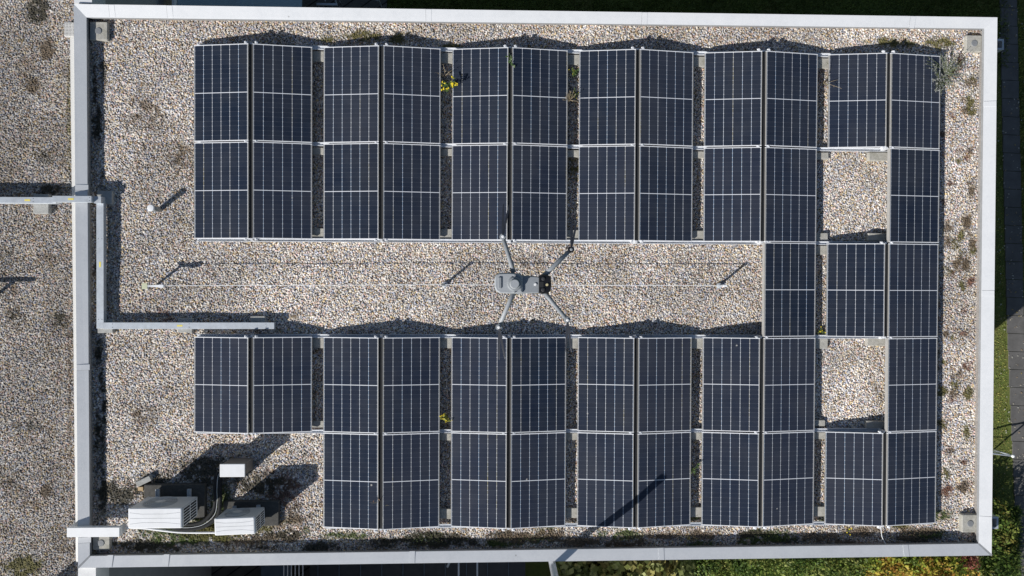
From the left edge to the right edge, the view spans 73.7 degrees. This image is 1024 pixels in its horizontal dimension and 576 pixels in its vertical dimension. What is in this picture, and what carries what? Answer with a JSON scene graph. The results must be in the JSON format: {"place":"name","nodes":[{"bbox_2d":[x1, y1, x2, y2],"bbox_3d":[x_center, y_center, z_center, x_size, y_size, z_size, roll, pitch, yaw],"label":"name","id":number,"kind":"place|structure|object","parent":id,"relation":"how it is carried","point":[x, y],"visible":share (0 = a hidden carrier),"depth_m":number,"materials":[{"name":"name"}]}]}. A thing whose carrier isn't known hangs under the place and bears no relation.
{"place":"outdoors","nodes":[
{"label":"outdoors","id":0,"kind":"place"},
{"bbox_2d":[494,204,577,358],"bbox_3d":[0.088,-0.022,2.486,0.305,0.081,0.565,0,91,-2],"label":"drone","id":1,"kind":"object","parent":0,"point":[512,284],"visible":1,"depth_m":2.49,"materials":[{"name":"plastic"}]},
{"bbox_2d":[387,0,1010,67],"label":"grass","id":2,"kind":"structure","parent":0,"point":[789,10],"depth_m":19.00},
{"bbox_2d":[387,0,1023,575],"bbox_3d":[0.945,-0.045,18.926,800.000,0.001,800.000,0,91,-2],"label":"lawn","id":3,"kind":"structure","parent":0,"point":[537,568],"depth_m":19.26,"materials":[{"name":"plant"}]},
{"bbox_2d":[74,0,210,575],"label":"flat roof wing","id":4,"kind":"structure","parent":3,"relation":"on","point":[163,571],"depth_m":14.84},
{"bbox_2d":[0,0,77,575],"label":"gravel","id":5,"kind":"structure","parent":4,"relation":"on","point":[37,479],"depth_m":12.66,"materials":[{"name":"gravel"}]},
{"bbox_2d":[33,194,51,213],"bbox_3d":[-8.671,-1.548,12.613,0.280,0.100,0.360,1,91,-2],"label":"support block","id":6,"kind":"object","parent":5,"relation":"on","point":[42,208],"depth_m":12.56,"materials":[{"name":"grey concrete"}]},
{"bbox_2d":[0,197,61,203],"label":"cable tray","id":7,"kind":"object","parent":6,"relation":"on","point":[25,200],"visible":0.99,"depth_m":12.38,"materials":[{"name":"metal"}]},
{"bbox_2d":[64,22,77,561],"bbox_3d":[-8.105,0.100,12.630,0.266,0.075,9.971,0,91,-2],"label":"gravel guard","id":8,"kind":"object","parent":5,"relation":"on","point":[68,29],"visible":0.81,"depth_m":12.60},
{"bbox_2d":[172,0,301,6],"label":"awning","id":9,"kind":"object","parent":4,"relation":"attached to","point":[273,3],"depth_m":15.66,"materials":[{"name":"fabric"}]},
{"bbox_2d":[211,565,309,575],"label":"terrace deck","id":10,"kind":"structure","parent":3,"relation":"on","point":[253,570],"depth_m":18.70,"materials":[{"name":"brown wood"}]},
{"bbox_2d":[302,0,386,8],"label":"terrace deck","id":11,"kind":"structure","parent":3,"relation":"on","point":[354,3],"depth_m":18.62,"materials":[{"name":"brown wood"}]},
{"bbox_2d":[74,4,996,568],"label":"flat roof building","id":12,"kind":"structure","parent":3,"relation":"on","point":[84,14],"depth_m":12.76,"materials":[{"name":"metal"}]},
{"bbox_2d":[52,196,92,202],"bbox_3d":[-7.976,-1.612,12.400,0.697,0.066,0.118,0,91,-2],"label":"cable tray","id":13,"kind":"object","parent":12,"relation":"on","point":[74,199],"visible":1,"depth_m":12.37,"materials":[{"name":"metal"}]},
{"bbox_2d":[67,523,126,536],"bbox_3d":[-7.631,4.446,12.578,0.944,0.300,0.174,0,91,-2],"label":"cable duct","id":14,"kind":"object","parent":12,"relation":"on","point":[74,530],"visible":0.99,"depth_m":12.43,"materials":[{"name":"white metal"}]},
{"bbox_2d":[88,19,981,552],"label":"gravel","id":15,"kind":"structure","parent":12,"relation":"on","point":[142,145],"depth_m":12.88,"materials":[{"name":"gravel"}]},
{"bbox_2d":[90,22,109,41],"bbox_3d":[-7.614,-4.734,12.608,0.330,0.107,0.340,0,91,-2],"label":"roof drain","id":16,"kind":"object","parent":15,"relation":"on","point":[99,31],"visible":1,"depth_m":12.57,"materials":[{"name":"concrete"}]},
{"bbox_2d":[93,537,111,549],"bbox_3d":[-7.627,4.731,12.708,0.320,0.107,0.270,0,91,-2],"label":"roof drain","id":17,"kind":"object","parent":15,"relation":"on","point":[102,543],"visible":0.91,"depth_m":12.67,"materials":[{"name":"concrete"}]},
{"bbox_2d":[98,319,115,332],"bbox_3d":[-7.526,0.707,12.672,0.280,0.100,0.250,-1,91,-2],"label":"support block","id":18,"kind":"object","parent":15,"relation":"on","point":[101,330],"depth_m":12.62,"materials":[{"name":"grey concrete"}]},
{"bbox_2d":[96,201,106,327],"bbox_3d":[-7.563,-0.430,12.576,0.131,0.104,2.347,0,91,-2],"label":"cable tray","id":19,"kind":"object","parent":18,"relation":"on","point":[101,263],"visible":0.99,"depth_m":12.53,"materials":[{"name":"metal"}]},
{"bbox_2d":[142,283,164,288],"bbox_3d":[-6.500,-0.038,12.520,0.405,0.390,0.110,0,91,-2],"label":"anchor post","id":20,"kind":"object","parent":15,"relation":"on","point":[145,285],"visible":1,"depth_m":12.34,"materials":[{"name":"grey metal"}]},
{"bbox_2d":[164,284,722,285],"bbox_3d":[-1.180,-0.051,12.516,10.240,0.016,0.031,0,91,-2],"label":"lifeline cable","id":21,"kind":"object","parent":20,"relation":"attached to","point":[448,284],"visible":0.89,"depth_m":12.51,"materials":[{"name":"grey metal"}]},
{"bbox_2d":[144,483,206,517],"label":"base slab","id":22,"kind":"structure","parent":15,"relation":"on","point":[199,491],"depth_m":12.70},
{"bbox_2d":[128,489,196,527],"bbox_3d":[-6.244,3.970,12.285,0.934,0.721,0.497,0,91,-2],"label":"air conditioner","id":23,"kind":"object","parent":22,"relation":"on","point":[157,511],"visible":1,"depth_m":11.94,"materials":[{"name":"white metal"}]},
{"bbox_2d":[168,474,222,530],"bbox_3d":[-5.679,4.047,12.552,1.600,0.295,0.680,-37,92,-1],"label":"insulated pipe","id":24,"kind":"object","parent":23,"relation":"attached to","point":[212,521],"visible":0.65,"depth_m":12.63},
{"bbox_2d":[184,468,219,526],"bbox_3d":[-5.748,3.989,12.549,1.511,0.295,0.653,-36,92,-1],"label":"insulated pipe","id":25,"kind":"object","parent":23,"relation":"attached to","point":[210,514],"visible":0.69,"depth_m":12.63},
{"bbox_2d":[220,458,252,476],"bbox_3d":[-5.050,3.288,12.555,0.448,0.500,0.234,0,91,-2],"label":"pipe hood","id":26,"kind":"object","parent":15,"relation":"on","point":[236,467],"visible":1,"depth_m":12.31,"materials":[{"name":"white metal"}]},
{"bbox_2d":[224,499,280,525],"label":"base slab","id":27,"kind":"structure","parent":15,"relation":"on","point":[272,512],"depth_m":12.76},
{"bbox_2d":[214,505,264,534],"bbox_3d":[-4.929,4.228,12.428,0.718,0.621,0.345,-2,91,-2],"label":"air conditioner","id":28,"kind":"object","parent":27,"relation":"on","point":[234,520],"visible":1,"depth_m":12.13,"materials":[{"name":"white metal"}]},
{"bbox_2d":[251,316,266,329],"bbox_3d":[-4.732,0.647,12.757,0.270,0.100,0.250,-1,91,-2],"label":"support block","id":29,"kind":"object","parent":15,"relation":"on","point":[258,318],"depth_m":12.71,"materials":[{"name":"grey concrete"}]},
{"bbox_2d":[104,322,275,328],"bbox_3d":[-5.955,0.695,12.633,3.104,0.094,0.121,0,91,-2],"label":"cable tray","id":30,"kind":"object","parent":29,"relation":"on","point":[189,325],"visible":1,"depth_m":12.59,"materials":[{"name":"metal"}]},
{"bbox_2d":[197,334,932,338],"bbox_3d":[1.129,0.914,12.795,13.960,0.250,0.068,0,91,-2],"label":"mounting rail","id":31,"kind":"object","parent":15,"relation":"on","point":[473,335],"visible":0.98,"depth_m":12.85,"materials":[{"name":"metal"}]},
{"bbox_2d":[249,338,252,432],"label":"ridge bar","id":32,"kind":"object","parent":31,"relation":"attached to","point":[250,385],"visible":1,"depth_m":12.53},
{"bbox_2d":[253,337,311,433],"bbox_3d":[-4.234,1.788,12.607,1.048,0.039,1.763,0,90,-10],"label":"solar panel","id":33,"kind":"object","parent":31,"relation":"on","point":[282,391],"visible":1,"depth_m":12.59,"materials":[{"name":"glass"}]},
{"bbox_2d":[507,338,510,527],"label":"ridge bar","id":34,"kind":"object","parent":31,"relation":"attached to","point":[508,420],"visible":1,"depth_m":12.68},
{"bbox_2d":[637,337,691,431],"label":"solar panel","id":35,"kind":"object","parent":31,"relation":"attached to","point":[664,384],"visible":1,"depth_m":12.81,"materials":[{"name":"glass"}]},
{"bbox_2d":[702,337,759,431],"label":"solar panel","id":36,"kind":"object","parent":31,"relation":"attached to","point":[730,384],"visible":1,"depth_m":12.85,"materials":[{"name":"glass"}]},
{"bbox_2d":[826,243,884,336],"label":"solar panel","id":37,"kind":"object","parent":31,"relation":"on","point":[855,290],"visible":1,"depth_m":12.90,"materials":[{"name":"glass"}]},
{"bbox_2d":[885,338,936,431],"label":"solar panel","id":38,"kind":"object","parent":31,"relation":"attached to","point":[910,384],"visible":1,"depth_m":12.95,"materials":[{"name":"glass"}]},
{"bbox_2d":[887,244,938,336],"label":"solar panel","id":39,"kind":"object","parent":31,"relation":"on","point":[912,290],"visible":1,"depth_m":12.93,"materials":[{"name":"glass"}]},
{"bbox_2d":[197,428,932,434],"bbox_3d":[1.122,2.701,12.814,13.960,0.250,0.068,0,91,-2],"label":"mounting rail","id":40,"kind":"object","parent":15,"relation":"on","point":[880,430],"visible":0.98,"depth_m":12.93,"materials":[{"name":"metal"}]},
{"bbox_2d":[194,337,248,433],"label":"solar panel","id":41,"kind":"object","parent":40,"relation":"on","point":[221,384],"visible":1,"depth_m":12.56,"materials":[{"name":"glass"}]},
{"bbox_2d":[323,337,378,432],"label":"solar panel","id":42,"kind":"object","parent":40,"relation":"on","point":[350,384],"visible":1,"depth_m":12.63,"materials":[{"name":"glass"}]},
{"bbox_2d":[323,432,378,529],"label":"solar panel","id":43,"kind":"object","parent":40,"relation":"on","point":[350,478],"visible":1,"depth_m":12.65,"materials":[{"name":"glass"}]},
{"bbox_2d":[378,338,382,528],"bbox_3d":[-2.428,2.689,12.634,0.072,0.044,3.539,0,91,-2],"label":"ridge bar","id":44,"kind":"object","parent":40,"relation":"attached to","point":[380,418],"visible":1,"depth_m":12.61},
{"bbox_2d":[382,432,439,529],"bbox_3d":[-1.877,3.586,12.698,1.048,0.038,1.763,0,91,-9],"label":"solar panel","id":45,"kind":"object","parent":40,"relation":"on","point":[410,479],"visible":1,"depth_m":12.68,"materials":[{"name":"glass"}]},
{"bbox_2d":[383,337,439,432],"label":"solar panel","id":46,"kind":"object","parent":40,"relation":"on","point":[411,384],"visible":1,"depth_m":12.66,"materials":[{"name":"glass"}]},
{"bbox_2d":[451,432,506,528],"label":"solar panel","id":47,"kind":"object","parent":40,"relation":"on","point":[478,480],"visible":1,"depth_m":12.72,"materials":[{"name":"glass"}]},
{"bbox_2d":[451,337,506,432],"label":"solar panel","id":48,"kind":"object","parent":40,"relation":"attached to","point":[478,388],"visible":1,"depth_m":12.71,"materials":[{"name":"glass"}]},
{"bbox_2d":[510,432,565,528],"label":"solar panel","id":49,"kind":"object","parent":40,"relation":"on","point":[538,480],"visible":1,"depth_m":12.76,"materials":[{"name":"glass"}]},
{"bbox_2d":[511,337,565,432],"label":"solar panel","id":50,"kind":"object","parent":40,"relation":"attached to","point":[538,384],"visible":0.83,"depth_m":12.74,"materials":[{"name":"glass"}]},
{"bbox_2d":[577,337,633,432],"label":"solar panel","id":51,"kind":"object","parent":40,"relation":"on","point":[605,400],"visible":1,"depth_m":12.78,"materials":[{"name":"glass"}]},
{"bbox_2d":[633,338,637,526],"bbox_3d":[2.308,2.707,12.780,0.072,0.044,3.539,0,91,-2],"label":"ridge bar","id":52,"kind":"object","parent":40,"relation":"attached to","point":[635,377],"visible":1,"depth_m":12.76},
{"bbox_2d":[637,432,690,527],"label":"solar panel","id":53,"kind":"object","parent":40,"relation":"on","point":[663,479],"visible":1,"depth_m":12.83,"materials":[{"name":"glass"}]},
{"bbox_2d":[758,338,762,525],"bbox_3d":[4.675,2.716,12.852,0.072,0.044,3.539,0,91,-2],"label":"ridge bar","id":54,"kind":"object","parent":40,"relation":"attached to","point":[760,432],"visible":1,"depth_m":12.83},
{"bbox_2d":[762,431,813,526],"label":"solar panel","id":55,"kind":"object","parent":40,"relation":"attached to","point":[787,478],"visible":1,"depth_m":12.90,"materials":[{"name":"glass"}]},
{"bbox_2d":[763,338,814,431],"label":"solar panel","id":56,"kind":"object","parent":40,"relation":"attached to","point":[788,384],"visible":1,"depth_m":12.88,"materials":[{"name":"glass"}]},
{"bbox_2d":[824,431,882,525],"bbox_3d":[6.481,3.618,12.954,1.048,0.036,1.763,0,90,6],"label":"solar panel","id":57,"kind":"object","parent":40,"relation":"on","point":[853,481],"visible":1,"depth_m":12.94,"materials":[{"name":"glass"}]},
{"bbox_2d":[883,433,885,524],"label":"ridge bar","id":58,"kind":"object","parent":40,"relation":"attached to","point":[884,478],"visible":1,"depth_m":12.91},
{"bbox_2d":[886,431,936,525],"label":"solar panel","id":59,"kind":"object","parent":40,"relation":"on","point":[910,478],"visible":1,"depth_m":12.97,"materials":[{"name":"glass"}]},
{"bbox_2d":[197,238,933,244],"bbox_3d":[1.136,-0.874,12.777,13.960,0.250,0.068,0,91,-2],"label":"mounting rail","id":60,"kind":"object","parent":15,"relation":"on","point":[494,241],"visible":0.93,"depth_m":12.85,"materials":[{"name":"metal"}]},
{"bbox_2d":[194,142,248,238],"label":"solar panel","id":61,"kind":"object","parent":60,"relation":"on","point":[221,190],"visible":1,"depth_m":12.52,"materials":[{"name":"glass"}]},
{"bbox_2d":[383,143,439,239],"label":"solar panel","id":62,"kind":"object","parent":60,"relation":"attached to","point":[411,188],"visible":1,"depth_m":12.63,"materials":[{"name":"glass"}]},
{"bbox_2d":[451,144,507,239],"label":"solar panel","id":63,"kind":"object","parent":60,"relation":"attached to","point":[479,186],"visible":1,"depth_m":12.67,"materials":[{"name":"glass"}]},
{"bbox_2d":[511,144,566,240],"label":"solar panel","id":64,"kind":"object","parent":60,"relation":"attached to","point":[539,201],"visible":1,"depth_m":12.70,"materials":[{"name":"glass"}]},
{"bbox_2d":[578,145,634,240],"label":"solar panel","id":65,"kind":"object","parent":60,"relation":"attached to","point":[606,205],"visible":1,"depth_m":12.74,"materials":[{"name":"glass"}]},
{"bbox_2d":[638,146,692,241],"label":"solar panel","id":66,"kind":"object","parent":60,"relation":"attached to","point":[665,190],"visible":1,"depth_m":12.77,"materials":[{"name":"glass"}]},
{"bbox_2d":[703,147,760,241],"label":"solar panel","id":67,"kind":"object","parent":60,"relation":"attached to","point":[731,194],"visible":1,"depth_m":12.81,"materials":[{"name":"glass"}]},
{"bbox_2d":[762,243,815,336],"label":"solar panel","id":68,"kind":"object","parent":60,"relation":"on","point":[788,287],"visible":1,"depth_m":12.86,"materials":[{"name":"glass"}]},
{"bbox_2d":[764,147,816,241],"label":"solar panel","id":69,"kind":"object","parent":60,"relation":"on","point":[790,194],"visible":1,"depth_m":12.84,"materials":[{"name":"glass"}]},
{"bbox_2d":[884,244,887,336],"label":"ridge bar","id":70,"kind":"object","parent":60,"relation":"attached to","point":[886,289],"visible":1,"depth_m":12.87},
{"bbox_2d":[197,140,934,151],"bbox_3d":[1.143,-2.661,12.758,13.960,0.250,0.068,0,91,-2],"label":"mounting rail","id":71,"kind":"object","parent":15,"relation":"on","point":[881,149],"visible":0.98,"depth_m":12.87,"materials":[{"name":"metal"}]},
{"bbox_2d":[194,43,248,141],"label":"solar panel","id":72,"kind":"object","parent":71,"relation":"on","point":[221,92],"visible":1,"depth_m":12.50,"materials":[{"name":"glass"}]},
{"bbox_2d":[253,44,311,142],"bbox_3d":[-4.215,-3.572,12.551,1.048,0.036,1.763,0,91,-9],"label":"solar panel","id":73,"kind":"object","parent":71,"relation":"on","point":[281,93],"visible":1,"depth_m":12.54,"materials":[{"name":"glass"}]},
{"bbox_2d":[253,142,311,238],"bbox_3d":[-4.222,-1.789,12.570,1.048,0.038,1.763,0,91,-10],"label":"solar panel","id":74,"kind":"object","parent":71,"relation":"on","point":[281,190],"visible":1,"depth_m":12.55,"materials":[{"name":"glass"}]},
{"bbox_2d":[323,143,378,238],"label":"solar panel","id":75,"kind":"object","parent":71,"relation":"on","point":[350,190],"visible":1,"depth_m":12.59,"materials":[{"name":"glass"}]},
{"bbox_2d":[323,45,378,142],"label":"solar panel","id":76,"kind":"object","parent":71,"relation":"on","point":[351,94],"visible":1,"depth_m":12.57,"materials":[{"name":"glass"}]},
{"bbox_2d":[379,46,383,238],"bbox_3d":[-2.406,-2.673,12.578,0.072,0.044,3.539,0,91,-2],"label":"ridge bar","id":77,"kind":"object","parent":71,"relation":"attached to","point":[381,142],"visible":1,"depth_m":12.56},
{"bbox_2d":[383,45,440,143],"bbox_3d":[-1.848,-3.566,12.623,1.048,0.038,1.763,0,91,-10],"label":"solar panel","id":78,"kind":"object","parent":71,"relation":"on","point":[411,94],"visible":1,"depth_m":12.61,"materials":[{"name":"glass"}]},
{"bbox_2d":[452,47,508,143],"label":"solar panel","id":79,"kind":"object","parent":71,"relation":"on","point":[479,99],"visible":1,"depth_m":12.65,"materials":[{"name":"glass"}]},
{"bbox_2d":[508,48,511,239],"bbox_3d":[-0.038,-2.665,12.651,0.072,0.044,3.539,0,91,-2],"label":"ridge bar","id":80,"kind":"object","parent":71,"relation":"attached to","point":[510,148],"visible":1,"depth_m":12.63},
{"bbox_2d":[512,47,567,145],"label":"solar panel","id":81,"kind":"object","parent":71,"relation":"on","point":[539,92],"visible":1,"depth_m":12.68,"materials":[{"name":"glass"}]},
{"bbox_2d":[579,49,635,145],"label":"solar panel","id":82,"kind":"object","parent":71,"relation":"on","point":[607,83],"visible":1,"depth_m":12.72,"materials":[{"name":"glass"}]},
{"bbox_2d":[634,50,639,240],"bbox_3d":[2.329,-2.656,12.723,0.072,0.044,3.539,0,91,-2],"label":"ridge bar","id":83,"kind":"object","parent":71,"relation":"attached to","point":[636,198],"visible":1,"depth_m":12.70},
{"bbox_2d":[639,49,692,146],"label":"solar panel","id":84,"kind":"object","parent":71,"relation":"on","point":[666,98],"visible":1,"depth_m":12.75,"materials":[{"name":"glass"}]},
{"bbox_2d":[704,51,761,146],"bbox_3d":[4.143,-3.542,12.807,1.048,0.038,1.763,0,91,6],"label":"solar panel","id":85,"kind":"object","parent":71,"relation":"attached to","point":[732,98],"visible":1,"depth_m":12.79,"materials":[{"name":"glass"}]},
{"bbox_2d":[760,52,765,240],"bbox_3d":[4.697,-2.647,12.796,0.072,0.044,3.539,0,91,-2],"label":"ridge bar","id":86,"kind":"object","parent":71,"relation":"attached to","point":[763,143],"visible":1,"depth_m":12.77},
{"bbox_2d":[765,51,817,147],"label":"solar panel","id":87,"kind":"object","parent":71,"relation":"on","point":[791,82],"visible":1,"depth_m":12.82,"materials":[{"name":"glass"}]},
{"bbox_2d":[827,53,886,147],"bbox_3d":[6.513,-3.532,12.879,1.048,0.038,1.763,0,91,6],"label":"solar panel","id":88,"kind":"object","parent":71,"relation":"on","point":[857,110],"visible":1,"depth_m":12.87,"materials":[{"name":"glass"}]},
{"bbox_2d":[887,148,939,242],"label":"solar panel","id":89,"kind":"object","parent":71,"relation":"on","point":[912,195],"visible":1,"depth_m":12.91,"materials":[{"name":"glass"}]},
{"bbox_2d":[889,53,940,148],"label":"solar panel","id":90,"kind":"object","parent":71,"relation":"on","point":[914,109],"visible":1,"depth_m":12.89,"materials":[{"name":"glass"}]},
{"bbox_2d":[197,41,936,56],"bbox_3d":[1.151,-4.448,12.739,13.960,0.250,0.068,0,91,-2],"label":"mounting rail","id":91,"kind":"object","parent":15,"relation":"on","point":[570,51],"visible":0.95,"depth_m":12.80,"materials":[{"name":"metal"}]},
{"bbox_2d":[249,44,253,237],"bbox_3d":[-4.773,-2.682,12.506,0.072,0.044,3.539,0,91,-2],"label":"ridge bar","id":92,"kind":"object","parent":91,"relation":"attached to","point":[251,141],"visible":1,"depth_m":12.48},
{"bbox_2d":[886,54,889,146],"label":"ridge bar","id":93,"kind":"object","parent":91,"relation":"attached to","point":[888,99],"visible":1,"depth_m":12.84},
{"bbox_2d":[186,27,977,546],"bbox_3d":[0.823,-0.009,12.897,16.230,0.028,9.771,0,91,-2],"label":"moss","id":94,"kind":"object","parent":15,"relation":"on","point":[754,533],"visible":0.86,"depth_m":13.10,"materials":[{"name":"green plant"}]},
{"bbox_2d":[325,521,931,531],"bbox_3d":[2.298,4.493,12.869,11.591,0.250,0.068,0,91,-2],"label":"mounting rail","id":95,"kind":"object","parent":15,"relation":"on","point":[446,525],"visible":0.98,"depth_m":12.91,"materials":[{"name":"metal"}]},
{"bbox_2d":[577,432,633,527],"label":"solar panel","id":96,"kind":"object","parent":95,"relation":"attached to","point":[605,463],"visible":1,"depth_m":12.79,"materials":[{"name":"glass"}]},
{"bbox_2d":[701,432,758,526],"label":"solar panel","id":97,"kind":"object","parent":95,"relation":"attached to","point":[729,478],"visible":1,"depth_m":12.87,"materials":[{"name":"glass"}]},
{"bbox_2d":[924,48,972,96],"bbox_3d":[8.254,-4.068,12.991,0.972,0.233,0.922,0,91,-2],"label":"silver shrub","id":98,"kind":"object","parent":15,"relation":"on","point":[943,72],"visible":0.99,"depth_m":12.96,"materials":[{"name":"green plant"}]},
{"bbox_2d":[958,513,976,531],"bbox_3d":[8.832,4.540,13.204,0.320,0.117,0.345,0,91,-2],"label":"roof drain","id":99,"kind":"object","parent":15,"relation":"on","point":[967,522],"visible":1,"depth_m":13.16,"materials":[{"name":"concrete"}]},
{"bbox_2d":[963,35,981,52],"bbox_3d":[8.849,-4.685,13.111,0.310,0.107,0.315,0,91,-2],"label":"roof drain","id":100,"kind":"object","parent":15,"relation":"on","point":[972,43],"visible":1,"depth_m":13.07,"materials":[{"name":"concrete"}]},
{"bbox_2d":[555,559,694,575],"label":"leafy shrub","id":101,"kind":"object","parent":3,"relation":"on","point":[636,568],"visible":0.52,"depth_m":17.02,"materials":[{"name":"green plant"}]},
{"bbox_2d":[691,557,883,575],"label":"green bush","id":102,"kind":"object","parent":3,"relation":"on","point":[840,563],"visible":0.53,"depth_m":18.36,"materials":[{"name":"green plant"}]},
{"bbox_2d":[860,556,979,575],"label":"autumn shrub","id":103,"kind":"object","parent":3,"relation":"on","point":[922,566],"visible":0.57,"depth_m":17.76,"materials":[{"name":"yellow plant"}]},
{"bbox_2d":[968,496,1023,575],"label":"dark shrub","id":104,"kind":"object","parent":3,"relation":"on","point":[996,570],"visible":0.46,"depth_m":18.47,"materials":[{"name":"green plant"}]},
{"bbox_2d":[555,505,1023,575],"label":"grass","id":105,"kind":"structure","parent":0,"point":[1016,519],"depth_m":19.31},
{"bbox_2d":[903,0,1010,571],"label":"grass","id":106,"kind":"structure","parent":0,"point":[997,465],"depth_m":19.32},
{"bbox_2d":[999,0,1023,575],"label":"path","id":107,"kind":"structure","parent":0,"point":[1010,150],"depth_m":19.29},
{"bbox_2d":[995,4,1023,567],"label":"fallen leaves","id":108,"kind":"object","parent":107,"relation":"on","point":[1011,260],"visible":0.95,"depth_m":19.28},
{"bbox_2d":[1017,0,1023,295],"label":"grass","id":109,"kind":"structure","parent":0,"point":[1022,61],"depth_m":19.25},
{"bbox_3d":[-12.739,14.302,16.434,25.000,4.450,11.250,0,91,-2],"label":"neighbour house","id":110,"kind":"object","parent":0,"visible":0},
{"bbox_2d":[261,565,290,575],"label":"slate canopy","id":111,"kind":"object","parent":110,"relation":"attached to","point":[271,570],"visible":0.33,"depth_m":17.89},
{"bbox_2d":[310,562,524,575],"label":"terrace roof","id":112,"kind":"structure","parent":110,"relation":"attached to","point":[469,569],"depth_m":17.80,"materials":[{"name":"black glass"}]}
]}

